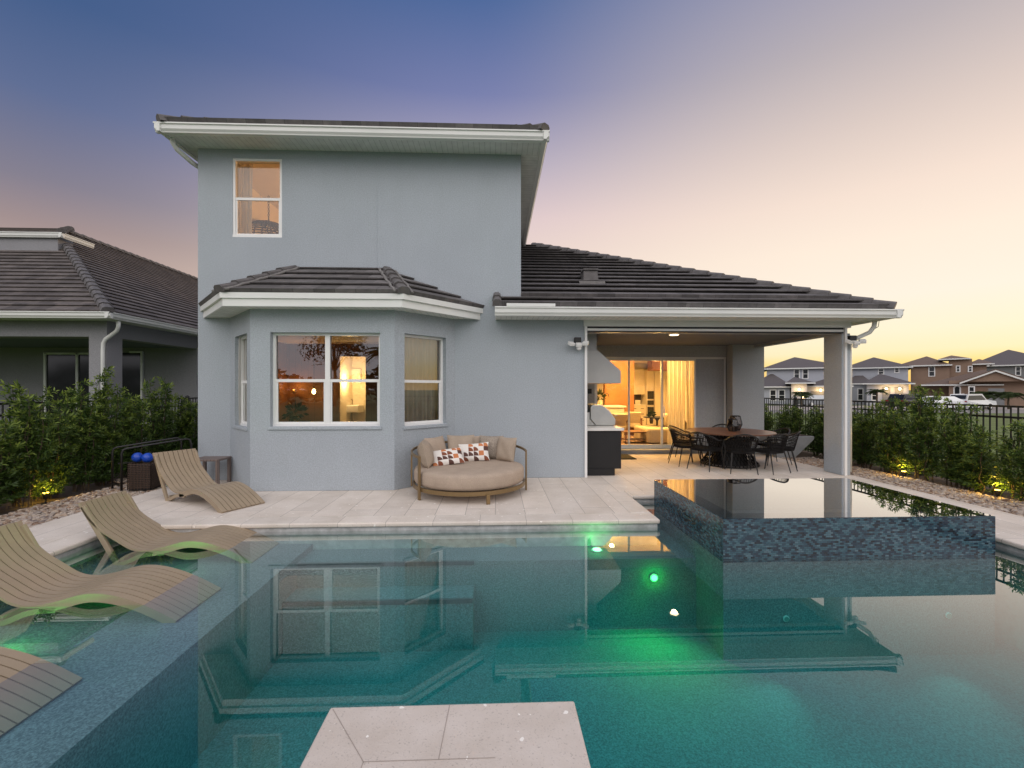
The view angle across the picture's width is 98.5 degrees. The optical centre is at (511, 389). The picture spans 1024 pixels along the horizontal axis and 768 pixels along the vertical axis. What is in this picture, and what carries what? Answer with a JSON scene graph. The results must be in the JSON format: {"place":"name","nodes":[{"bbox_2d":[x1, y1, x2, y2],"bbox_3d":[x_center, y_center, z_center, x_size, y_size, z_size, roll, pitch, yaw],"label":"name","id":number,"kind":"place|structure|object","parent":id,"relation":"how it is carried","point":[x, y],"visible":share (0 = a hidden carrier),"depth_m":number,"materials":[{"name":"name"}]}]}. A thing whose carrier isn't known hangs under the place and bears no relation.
{"place":"outdoors","nodes":[
{"label":"outdoors","id":0,"kind":"place"},
{"bbox_2d":[0,478,166,527],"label":"gravel","id":1,"kind":"structure","parent":0,"point":[37,514],"depth_m":6.29,"materials":[{"name":"gravel"}]},
{"bbox_2d":[127,460,160,490],"bbox_3d":[-6.269,1.470,7.549,0.352,0.460,0.352,0,0,-10],"label":"wicker basket","id":2,"kind":"object","parent":1,"relation":"on","point":[142,476],"visible":0.82,"depth_m":7.39,"materials":[{"name":"wicker"}]},
{"bbox_2d":[111,437,191,490],"bbox_3d":[-6.338,1.292,7.787,1.094,0.816,0.366,0,0,-43],"label":"float cart","id":3,"kind":"object","parent":1,"relation":"on","point":[121,463],"visible":0.76,"depth_m":7.55,"materials":[{"name":"metal"}]},
{"bbox_2d":[0,226,197,440],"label":"neighbour house","id":4,"kind":"structure","parent":0,"point":[75,307],"depth_m":13.53,"materials":[{"name":"paint"}]},
{"bbox_2d":[43,352,88,431],"bbox_3d":[-13.889,0.270,14.052,1.941,2.861,0.070,0,0,-2],"label":"sliding door","id":5,"kind":"structure","parent":4,"relation":"in","point":[60,370],"depth_m":14.04,"materials":[{"name":"glass"}]},
{"bbox_2d":[122,351,143,435],"bbox_3d":[-12.171,0.145,14.116,0.707,2.709,0.069,0,0,-2],"label":"window","id":6,"kind":"structure","parent":4,"relation":"in","point":[133,361],"depth_m":14.12,"materials":[{"name":"glass"}]},
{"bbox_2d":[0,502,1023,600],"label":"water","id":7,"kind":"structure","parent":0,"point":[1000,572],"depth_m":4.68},
{"bbox_2d":[0,450,1023,514],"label":"planting bed","id":8,"kind":"object","parent":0,"point":[6,508],"depth_m":7.88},
{"bbox_2d":[0,419,35,505],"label":"hedge shrub","id":9,"kind":"object","parent":8,"relation":"on","point":[4,475],"visible":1,"depth_m":6.29,"materials":[{"name":"green plant"}]},
{"bbox_2d":[0,379,68,506],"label":"hedge shrub","id":10,"kind":"object","parent":8,"relation":"on","point":[21,417],"visible":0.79,"depth_m":6.68,"materials":[{"name":"green plant"}]},
{"bbox_2d":[7,399,84,500],"bbox_3d":[-7.506,0.971,7.079,0.930,1.624,0.800,0,0,-24],"label":"hedge shrub","id":11,"kind":"object","parent":8,"relation":"on","point":[59,432],"visible":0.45,"depth_m":7.11,"materials":[{"name":"green plant"}]},
{"bbox_2d":[24,414,80,499],"bbox_3d":[-7.574,1.086,7.194,0.778,1.393,0.904,0,0,-2],"label":"hedge shrub","id":12,"kind":"object","parent":8,"relation":"on","point":[58,455],"visible":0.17,"depth_m":7.23,"materials":[{"name":"green plant"}]},
{"bbox_2d":[49,379,119,492],"bbox_3d":[-7.524,0.793,7.643,0.942,1.981,0.973,0,0,8],"label":"hedge shrub","id":13,"kind":"object","parent":8,"relation":"on","point":[87,413],"visible":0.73,"depth_m":7.70,"materials":[{"name":"green plant"}]},
{"bbox_2d":[65,415,132,485],"bbox_3d":[-7.616,1.125,8.129,0.946,1.314,0.916,0,0,-9],"label":"hedge shrub","id":14,"kind":"object","parent":8,"relation":"on","point":[116,455],"visible":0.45,"depth_m":8.14,"materials":[{"name":"green plant"}]},
{"bbox_2d":[0,395,197,494],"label":"fence","id":15,"kind":"object","parent":8,"relation":"on","point":[186,396],"visible":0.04,"depth_m":8.41,"materials":[{"name":"metal"}]},
{"bbox_2d":[72,365,134,485],"bbox_3d":[-7.627,0.666,8.204,0.954,2.237,0.990,0,0,41],"label":"hedge shrub","id":16,"kind":"object","parent":8,"relation":"on","point":[101,395],"visible":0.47,"depth_m":8.18,"materials":[{"name":"green plant"}]},
{"bbox_2d":[105,391,157,478],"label":"hedge shrub","id":17,"kind":"object","parent":8,"relation":"on","point":[137,416],"visible":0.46,"depth_m":8.74,"materials":[{"name":"green plant"}]},
{"bbox_2d":[118,419,161,476],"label":"hedge shrub","id":18,"kind":"object","parent":8,"relation":"on","point":[150,451],"visible":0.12,"depth_m":9.12,"materials":[{"name":"green plant"}]},
{"bbox_2d":[139,376,189,459],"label":"hedge shrub","id":19,"kind":"object","parent":8,"relation":"on","point":[159,413],"visible":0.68,"depth_m":9.47,"materials":[{"name":"green plant"}]},
{"bbox_2d":[151,409,194,451],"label":"hedge shrub","id":20,"kind":"object","parent":8,"relation":"on","point":[192,419],"visible":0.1,"depth_m":10.04,"materials":[{"name":"green plant"}]},
{"bbox_2d":[172,394,197,451],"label":"hedge shrub","id":21,"kind":"object","parent":8,"relation":"on","point":[180,410],"visible":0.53,"depth_m":10.17,"materials":[{"name":"green plant"}]},
{"bbox_2d":[764,403,780,430],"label":"hedge shrub","id":22,"kind":"object","parent":8,"relation":"on","point":[767,422],"visible":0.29,"depth_m":13.26,"materials":[{"name":"green plant"}]},
{"bbox_2d":[771,403,795,433],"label":"hedge shrub","id":23,"kind":"object","parent":8,"relation":"on","point":[779,424],"visible":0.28,"depth_m":12.68,"materials":[{"name":"green plant"}]},
{"bbox_2d":[780,406,808,448],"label":"hedge shrub","id":24,"kind":"object","parent":8,"relation":"on","point":[795,426],"visible":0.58,"depth_m":12.20,"materials":[{"name":"green plant"}]},
{"bbox_2d":[801,406,822,455],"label":"hedge shrub","id":25,"kind":"object","parent":8,"relation":"on","point":[811,421],"visible":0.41,"depth_m":11.79,"materials":[{"name":"green plant"}]},
{"bbox_2d":[811,410,823,457],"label":"hedge shrub","id":26,"kind":"object","parent":8,"relation":"on","point":[820,430],"visible":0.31,"depth_m":11.34,"materials":[{"name":"green plant"}]},
{"bbox_2d":[852,406,874,464],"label":"hedge shrub","id":27,"kind":"object","parent":8,"relation":"on","point":[855,416],"visible":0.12,"depth_m":10.32,"materials":[{"name":"green plant"}]},
{"bbox_2d":[852,410,879,468],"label":"hedge shrub","id":28,"kind":"object","parent":8,"relation":"on","point":[862,439],"visible":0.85,"depth_m":9.81,"materials":[{"name":"green plant"}]},
{"bbox_2d":[859,397,910,472],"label":"hedge shrub","id":29,"kind":"object","parent":8,"relation":"on","point":[882,414],"visible":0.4,"depth_m":9.37,"materials":[{"name":"green plant"}]},
{"bbox_2d":[764,396,1023,489],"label":"fence","id":30,"kind":"object","parent":8,"relation":"on","point":[996,416],"visible":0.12,"depth_m":9.04,"materials":[{"name":"metal"}]},
{"bbox_2d":[872,409,920,475],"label":"hedge shrub","id":31,"kind":"object","parent":8,"relation":"on","point":[892,460],"visible":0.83,"depth_m":8.95,"materials":[{"name":"green plant"}]},
{"bbox_2d":[896,384,953,481],"bbox_3d":[7.990,0.831,8.500,0.888,1.904,0.829,0,0,-5],"label":"hedge shrub","id":32,"kind":"object","parent":8,"relation":"on","point":[918,454],"visible":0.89,"depth_m":8.49,"materials":[{"name":"green plant"}]},
{"bbox_2d":[926,397,986,487],"bbox_3d":[8.046,0.957,8.023,0.741,1.653,0.861,0,0,25],"label":"hedge shrub","id":33,"kind":"object","parent":8,"relation":"on","point":[947,437],"visible":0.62,"depth_m":8.02,"materials":[{"name":"green plant"}]},
{"bbox_2d":[937,419,1001,490],"bbox_3d":[8.066,1.144,7.833,0.873,1.276,0.901,0,0,19],"label":"hedge shrub","id":34,"kind":"object","parent":8,"relation":"on","point":[961,440],"visible":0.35,"depth_m":7.76,"materials":[{"name":"green plant"}]},
{"bbox_2d":[948,430,1012,495],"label":"hedge shrub","id":35,"kind":"object","parent":8,"relation":"on","point":[979,469],"visible":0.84,"depth_m":7.35,"materials":[{"name":"green plant"}]},
{"bbox_2d":[985,418,1023,500],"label":"hedge shrub","id":36,"kind":"object","parent":8,"relation":"on","point":[1010,473],"visible":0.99,"depth_m":6.89,"materials":[{"name":"green plant"}]},
{"bbox_2d":[0,0,1023,389],"label":"sky","id":37,"kind":"structure","parent":0,"point":[874,149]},
{"bbox_2d":[6,390,1023,489],"bbox_3d":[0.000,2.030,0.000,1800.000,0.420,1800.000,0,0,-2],"label":"ground","id":38,"kind":"structure","parent":0,"point":[993,423],"depth_m":28.73,"materials":[{"name":"green plant"}]},
{"bbox_2d":[0,535,1023,767],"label":"pool basin","id":39,"kind":"object","parent":38,"relation":"in","point":[243,667],"visible":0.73,"depth_m":4.19,"materials":[{"name":"paint"}]},
{"bbox_2d":[0,646,81,736],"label":"lounger","id":40,"kind":"object","parent":39,"relation":"on","point":[30,685],"visible":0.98,"depth_m":2.79,"materials":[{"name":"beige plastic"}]},
{"bbox_2d":[0,521,220,625],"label":"lounger","id":41,"kind":"object","parent":39,"relation":"on","point":[35,578],"visible":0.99,"depth_m":3.94,"materials":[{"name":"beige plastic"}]},
{"bbox_2d":[78,490,274,562],"bbox_3d":[-3.890,1.638,5.242,1.899,0.745,0.610,0,0,-2],"label":"lounger","id":42,"kind":"object","parent":39,"relation":"on","point":[121,518],"visible":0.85,"depth_m":5.14,"materials":[{"name":"beige plastic"}]},
{"bbox_2d":[283,560,473,606],"bbox_3d":[-1.465,2.198,5.018,2.050,0.324,0.400,0,0,-2],"label":"step edge","id":43,"kind":"object","parent":39,"relation":"attached to","point":[380,601],"visible":1,"depth_m":4.86,"materials":[{"name":"tile"}]},
{"bbox_2d":[300,701,590,767],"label":"stone platform","id":44,"kind":"structure","parent":39,"relation":"on","point":[526,735],"depth_m":2.15,"materials":[{"name":"stone"}]},
{"bbox_2d":[654,478,994,659],"bbox_3d":[3.716,2.130,5.764,3.020,1.501,2.040,0,0,-2],"label":"spa","id":45,"kind":"object","parent":39,"relation":"on","point":[758,549],"visible":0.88,"depth_m":4.76,"materials":[{"name":"blue tile"}]},
{"bbox_2d":[29,453,1023,545],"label":"pool deck","id":46,"kind":"structure","parent":38,"relation":"on","point":[577,495],"depth_m":6.81,"materials":[{"name":"stone"}]},
{"bbox_2d":[152,448,264,512],"bbox_3d":[-4.666,1.373,6.749,1.899,0.745,0.610,0,0,28],"label":"lounger","id":47,"kind":"object","parent":46,"relation":"on","point":[183,473],"visible":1,"depth_m":6.79,"materials":[{"name":"beige plastic"}]},
{"bbox_2d":[199,456,231,483],"bbox_3d":[-5.412,1.468,7.932,0.500,0.465,0.400,0,0,-2],"label":"slatted side table","id":48,"kind":"object","parent":46,"relation":"on","point":[205,459],"visible":0.52,"depth_m":7.95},
{"bbox_2d":[411,441,526,504],"bbox_3d":[-0.708,1.330,7.394,1.923,0.740,1.870,0,0,-2],"label":"daybed","id":49,"kind":"object","parent":46,"relation":"on","point":[483,475],"visible":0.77,"depth_m":6.71,"materials":[{"name":"fabric"}]},
{"bbox_2d":[417,439,433,467],"bbox_3d":[-1.417,1.063,7.277,0.276,0.427,0.508,0,0,-2],"label":"cushion","id":50,"kind":"object","parent":49,"relation":"on","point":[425,450],"visible":0.91,"depth_m":7.07,"materials":[{"name":"beige fabric"}]},
{"bbox_2d":[424,436,445,450],"bbox_3d":[-1.335,1.058,7.753,0.239,0.437,0.500,0,0,31],"label":"cushion","id":51,"kind":"object","parent":49,"relation":"on","point":[437,443],"visible":0.41,"depth_m":7.69,"materials":[{"name":"beige fabric"}]},
{"bbox_2d":[433,447,464,465],"bbox_3d":[-1.086,1.140,7.416,0.563,0.291,0.234,0,0,-17],"label":"pillow","id":52,"kind":"object","parent":49,"relation":"on","point":[448,456],"visible":0.93,"depth_m":7.37,"materials":[{"name":"fabric"}]},
{"bbox_2d":[447,435,473,448],"bbox_3d":[-0.929,1.053,7.976,0.508,0.442,0.233,0,0,-2],"label":"cushion","id":53,"kind":"object","parent":49,"relation":"on","point":[453,441],"visible":0.44,"depth_m":7.94,"materials":[{"name":"beige fabric"}]},
{"bbox_2d":[458,442,489,460],"bbox_3d":[-0.673,1.115,7.797,0.560,0.347,0.200,0,0,-2],"label":"pillow","id":54,"kind":"object","parent":49,"relation":"on","point":[475,452],"visible":0.9,"depth_m":7.74,"materials":[{"name":"fabric"}]},
{"bbox_2d":[480,435,503,458],"bbox_3d":[-0.386,1.063,8.044,0.460,0.427,0.220,0,0,12],"label":"cushion","id":55,"kind":"object","parent":49,"relation":"on","point":[492,444],"visible":0.47,"depth_m":7.97,"materials":[{"name":"grey fabric"}]},
{"bbox_2d":[496,436,516,461],"bbox_3d":[-0.103,1.063,7.805,0.420,0.430,0.214,0,0,40],"label":"cushion","id":56,"kind":"object","parent":49,"relation":"on","point":[506,448],"visible":0.99,"depth_m":7.71,"materials":[{"name":"beige fabric"}]},
{"bbox_2d":[153,114,904,490],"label":"house","id":57,"kind":"structure","parent":46,"relation":"on","point":[377,248],"depth_m":8.36,"materials":[{"name":"grey paint"}]},
{"bbox_2d":[238,337,244,424],"bbox_3d":[-4.877,0.150,8.073,0.320,2.500,0.078,0,0,-2],"label":"curtain","id":58,"kind":"object","parent":57,"relation":"hanging from","point":[239,376],"visible":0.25,"depth_m":8.04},
{"bbox_2d":[240,335,246,425],"bbox_3d":[-4.681,-0.145,7.833,0.080,1.610,0.780,0,0,-45],"label":"window","id":59,"kind":"structure","parent":57,"relation":"in","point":[243,339],"depth_m":8.05,"materials":[{"name":"white plastic"}]},
{"bbox_2d":[239,164,252,233],"bbox_3d":[-5.230,-3.495,8.609,0.346,1.790,0.079,0,0,-2],"label":"curtain","id":60,"kind":"object","parent":57,"relation":"hanging from","point":[245,191],"visible":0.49,"depth_m":8.61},
{"bbox_2d":[233,158,281,237],"bbox_3d":[-4.782,-3.590,8.318,0.910,1.480,0.080,0,0,-2],"label":"window","id":61,"kind":"structure","parent":57,"relation":"in","point":[235,160],"depth_m":8.29,"materials":[{"name":"white plastic"}]},
{"bbox_2d":[252,197,278,233],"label":"hanging dome","id":62,"kind":"structure","parent":57,"relation":"hanging from","point":[268,223],"depth_m":9.57,"materials":[{"name":"wicker"}]},
{"bbox_2d":[273,333,379,425],"bbox_3d":[-3.130,-0.160,7.507,1.810,1.580,0.080,0,0,-2],"label":"window","id":63,"kind":"structure","parent":57,"relation":"in","point":[328,382],"depth_m":7.48,"materials":[{"name":"white plastic"}]},
{"bbox_2d":[347,399,363,421],"bbox_3d":[-4.659,0.645,12.784,0.574,0.706,0.500,0,0,-2],"label":"wash basin","id":64,"kind":"object","parent":57,"relation":"attached to","point":[352,408],"visible":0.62,"depth_m":12.55,"materials":[{"name":"white ceramic"}]},
{"bbox_2d":[405,337,438,421],"bbox_3d":[-1.662,0.150,8.168,0.076,2.500,0.820,0,0,42],"label":"curtain","id":65,"kind":"object","parent":57,"relation":"hanging from","point":[421,363],"visible":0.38,"depth_m":8.13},
{"bbox_2d":[405,334,442,425],"bbox_3d":[-1.630,-0.155,7.996,0.080,1.610,0.910,0,0,42],"label":"window","id":66,"kind":"structure","parent":57,"relation":"in","point":[440,382],"depth_m":8.28,"materials":[{"name":"white plastic"}]},
{"bbox_2d":[568,337,588,349],"bbox_3d":[1.259,-0.865,8.398,0.411,0.250,0.212,0,0,-2],"label":"floodlight","id":67,"kind":"object","parent":57,"relation":"attached to","point":[578,344],"visible":1,"depth_m":8.35,"materials":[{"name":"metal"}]},
{"bbox_2d":[587,334,620,383],"bbox_3d":[1.819,-0.644,9.750,0.830,1.048,1.250,0,0,-2],"label":"range hood","id":68,"kind":"object","parent":57,"relation":"attached to","point":[602,369],"visible":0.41,"depth_m":9.13,"materials":[{"name":"metal"}]},
{"bbox_2d":[624,412,642,427],"bbox_3d":[4.106,1.184,15.146,0.700,0.839,0.760,0,0,13],"label":"armchair","id":69,"kind":"object","parent":57,"relation":"on","point":[635,418],"visible":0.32,"depth_m":14.84,"materials":[{"name":"beige fabric"}]},
{"bbox_2d":[634,369,645,424],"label":"kitchen cabinets","id":70,"kind":"object","parent":57,"relation":"on","point":[639,383],"visible":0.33,"depth_m":18.21,"materials":[{"name":"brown wood"}]},
{"bbox_2d":[621,436,663,444],"bbox_3d":[3.419,1.592,13.764,1.800,0.014,2.550,0,0,-2],"label":"rug","id":71,"kind":"object","parent":57,"relation":"on","point":[633,442],"visible":0.21,"depth_m":13.10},
{"bbox_2d":[604,405,625,436],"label":"kitchen island","id":72,"kind":"structure","parent":71,"relation":"on","point":[615,409],"depth_m":14.49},
{"bbox_2d":[613,414,627,429],"bbox_3d":[3.241,1.184,14.014,0.700,0.839,0.760,0,0,-22],"label":"armchair","id":73,"kind":"object","parent":71,"relation":"on","point":[621,420],"visible":0.29,"depth_m":13.77,"materials":[{"name":"beige fabric"}]},
{"bbox_2d":[641,369,653,424],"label":"oven tower","id":74,"kind":"structure","parent":57,"relation":"on","point":[647,398],"depth_m":17.93,"materials":[{"name":"metal"}]},
{"bbox_2d":[634,413,685,443],"bbox_3d":[4.478,1.165,13.403,1.164,0.830,1.350,0,0,-2],"label":"lounge seat","id":75,"kind":"object","parent":57,"relation":"on","point":[651,435],"visible":0.41,"depth_m":12.85,"materials":[{"name":"beige fabric"}]},
{"bbox_2d":[654,371,665,424],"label":"curtain","id":76,"kind":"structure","parent":57,"relation":"on","point":[657,392],"depth_m":17.84,"materials":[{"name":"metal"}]},
{"bbox_2d":[595,357,725,448],"bbox_3d":[4.003,0.367,11.949,3.600,2.465,0.140,0,0,-2],"label":"sliding door","id":77,"kind":"structure","parent":57,"relation":"in","point":[709,372],"depth_m":11.95,"materials":[{"name":"metal"}]},
{"bbox_2d":[667,361,684,444],"bbox_3d":[4.631,0.270,12.433,0.530,2.620,0.089,0,0,-2],"label":"curtain","id":78,"kind":"object","parent":57,"relation":"hanging from","point":[676,390],"visible":0.69,"depth_m":12.43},
{"bbox_2d":[686,361,693,439],"bbox_3d":[5.065,0.270,12.349,0.382,2.620,0.118,0,0,-2],"label":"curtain","id":79,"kind":"object","parent":57,"relation":"hanging from","point":[690,389],"visible":0.39,"depth_m":12.35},
{"bbox_2d":[845,335,866,347],"bbox_3d":[6.675,-0.925,8.602,0.411,0.250,0.212,0,0,-2],"label":"floodlight","id":80,"kind":"object","parent":57,"relation":"attached to","point":[851,339],"visible":1,"depth_m":8.56,"materials":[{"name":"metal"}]},
{"bbox_3d":[-4.277,1.220,10.146,1.200,0.760,1.200,0,0,-2],"label":"dining table","id":81,"kind":"object","parent":57,"relation":"on","visible":0},
{"bbox_2d":[282,401,308,421],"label":"potted plant","id":82,"kind":"object","parent":81,"relation":"on","point":[292,416],"visible":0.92,"depth_m":10.08,"materials":[{"name":"green plant"}]},
{"bbox_2d":[587,425,623,475],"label":"grill island","id":83,"kind":"structure","parent":46,"relation":"on","point":[603,450],"depth_m":8.69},
{"bbox_2d":[587,404,616,425],"bbox_3d":[1.855,0.545,9.637,0.712,0.430,0.880,0,0,-2],"label":"grill","id":84,"kind":"object","parent":83,"relation":"on","point":[599,415],"visible":0.73,"depth_m":9.20,"materials":[{"name":"metal"}]},
{"bbox_2d":[668,425,699,460],"bbox_3d":[4.133,1.293,10.675,0.665,0.818,0.666,0,0,40],"label":"patio chair","id":85,"kind":"object","parent":46,"relation":"on","point":[676,428],"visible":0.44,"depth_m":10.76,"materials":[{"name":"metal"}]},
{"bbox_2d":[668,429,704,465],"bbox_3d":[3.879,1.293,9.899,0.666,0.818,0.666,0,0,-6],"label":"patio chair","id":86,"kind":"object","parent":46,"relation":"on","point":[678,444],"visible":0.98,"depth_m":9.73,"materials":[{"name":"black wicker"}]},
{"bbox_2d":[687,432,724,471],"bbox_3d":[4.103,1.293,9.388,0.666,0.818,0.666,0,0,-37],"label":"patio chair","id":87,"kind":"object","parent":46,"relation":"on","point":[704,448],"visible":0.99,"depth_m":9.23,"materials":[{"name":"wicker"}]},
{"bbox_2d":[685,427,776,468],"bbox_3d":[4.926,1.323,10.013,1.860,0.751,1.860,0,0,-2],"label":"patio table","id":88,"kind":"object","parent":46,"relation":"on","point":[739,461],"visible":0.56,"depth_m":9.67,"materials":[{"name":"brown wood"}]},
{"bbox_2d":[723,434,759,474],"bbox_3d":[4.684,1.293,9.028,0.666,0.818,0.666,0,0,14],"label":"patio chair","id":89,"kind":"object","parent":46,"relation":"on","point":[738,450],"visible":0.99,"depth_m":8.83,"materials":[{"name":"wicker"}]},
{"bbox_2d":[746,434,790,474],"bbox_3d":[5.309,1.293,9.074,0.666,0.818,0.665,0,0,-22],"label":"patio chair","id":90,"kind":"object","parent":46,"relation":"on","point":[768,450],"visible":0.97,"depth_m":8.86,"materials":[{"name":"wicker"}]},
{"bbox_2d":[753,428,791,465],"bbox_3d":[5.978,1.293,10.089,0.665,0.818,0.666,0,0,-4],"label":"patio chair","id":91,"kind":"object","parent":46,"relation":"on","point":[776,430],"visible":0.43,"depth_m":10.10,"materials":[{"name":"metal"}]},
{"bbox_2d":[764,431,800,470],"bbox_3d":[5.805,1.293,9.467,0.666,0.818,0.666,0,0,32],"label":"patio chair","id":92,"kind":"object","parent":46,"relation":"on","point":[791,448],"visible":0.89,"depth_m":9.25,"materials":[{"name":"wicker"}]},
{"bbox_2d":[760,434,813,457],"bbox_3d":[7.058,1.485,11.339,1.000,0.630,0.630,0,0,-2],"label":"planter","id":93,"kind":"object","parent":46,"relation":"on","point":[804,442],"visible":0.25,"depth_m":11.03,"materials":[{"name":"grey concrete"}]},
{"bbox_2d":[764,357,853,404],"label":"house","id":94,"kind":"structure","parent":38,"relation":"on","point":[784,379],"depth_m":63.17,"materials":[{"name":"white paint"}]},
{"bbox_2d":[852,357,915,405],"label":"house","id":95,"kind":"structure","parent":38,"relation":"on","point":[879,374],"depth_m":63.05,"materials":[{"name":"white paint"}]},
{"bbox_2d":[903,355,1023,405],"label":"house","id":96,"kind":"structure","parent":38,"relation":"on","point":[959,375],"depth_m":60.04,"materials":[{"name":"beige paint"}]},
{"bbox_2d":[54,499,1023,651],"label":"pool wall","id":97,"kind":"structure","parent":0,"point":[1009,621],"depth_m":5.67,"materials":[{"name":"tile"}]},
{"bbox_2d":[151,491,659,528],"bbox_3d":[0.475,1.730,2.395,11.030,0.060,9.810,0,0,-2],"label":"coping","id":98,"kind":"object","parent":97,"relation":"on","point":[417,520],"visible":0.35,"depth_m":5.71,"materials":[{"name":"stone"}]},
{"bbox_2d":[40,491,1023,555],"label":"coping","id":99,"kind":"object","parent":97,"relation":"on","point":[627,502],"visible":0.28,"depth_m":5.05,"materials":[{"name":"stone"}]},
{"bbox_2d":[765,410,1023,413],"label":"road","id":100,"kind":"structure","parent":0,"point":[993,411],"depth_m":43.94,"materials":[{"name":"asphalt"}]},
{"bbox_2d":[917,396,975,409],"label":"parked car","id":101,"kind":"object","parent":100,"relation":"on","point":[954,399],"visible":0.25,"depth_m":46.63,"materials":[{"name":"white paint"}]},
{"bbox_2d":[767,406,1023,409],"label":"driveway","id":102,"kind":"structure","parent":0,"point":[994,408],"depth_m":50.78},
{"bbox_2d":[798,395,823,405],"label":"parked car","id":103,"kind":"object","parent":102,"relation":"on","point":[818,396],"visible":0.27,"depth_m":56.22,"materials":[{"name":"silver metal"}]},
{"bbox_2d":[885,394,918,408],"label":"parked car","id":104,"kind":"object","parent":102,"relation":"on","point":[903,397],"visible":0.24,"depth_m":49.08,"materials":[{"name":"black paint"}]},
{"bbox_2d":[950,394,996,409],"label":"parked car","id":105,"kind":"object","parent":102,"relation":"on","point":[975,398],"visible":0.33,"depth_m":47.15,"materials":[{"name":"white paint"}]},
{"bbox_2d":[970,391,1005,408],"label":"palm","id":106,"kind":"object","parent":102,"relation":"on","point":[986,394],"visible":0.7,"depth_m":49.39,"materials":[{"name":"green plant"}]},
{"bbox_2d":[782,457,1023,516],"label":"gravel","id":107,"kind":"structure","parent":0,"point":[1007,505],"depth_m":7.54,"materials":[{"name":"gravel"}]},
{"bbox_2d":[984,350,1023,377],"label":"house","id":108,"kind":"structure","parent":0,"point":[1010,361],"depth_m":68.41,"materials":[{"name":"grey paint"}]},
{"bbox_2d":[987,392,1023,408],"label":"palm","id":109,"kind":"object","parent":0,"point":[1006,395],"visible":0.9,"depth_m":48.59,"materials":[{"name":"green plant"}]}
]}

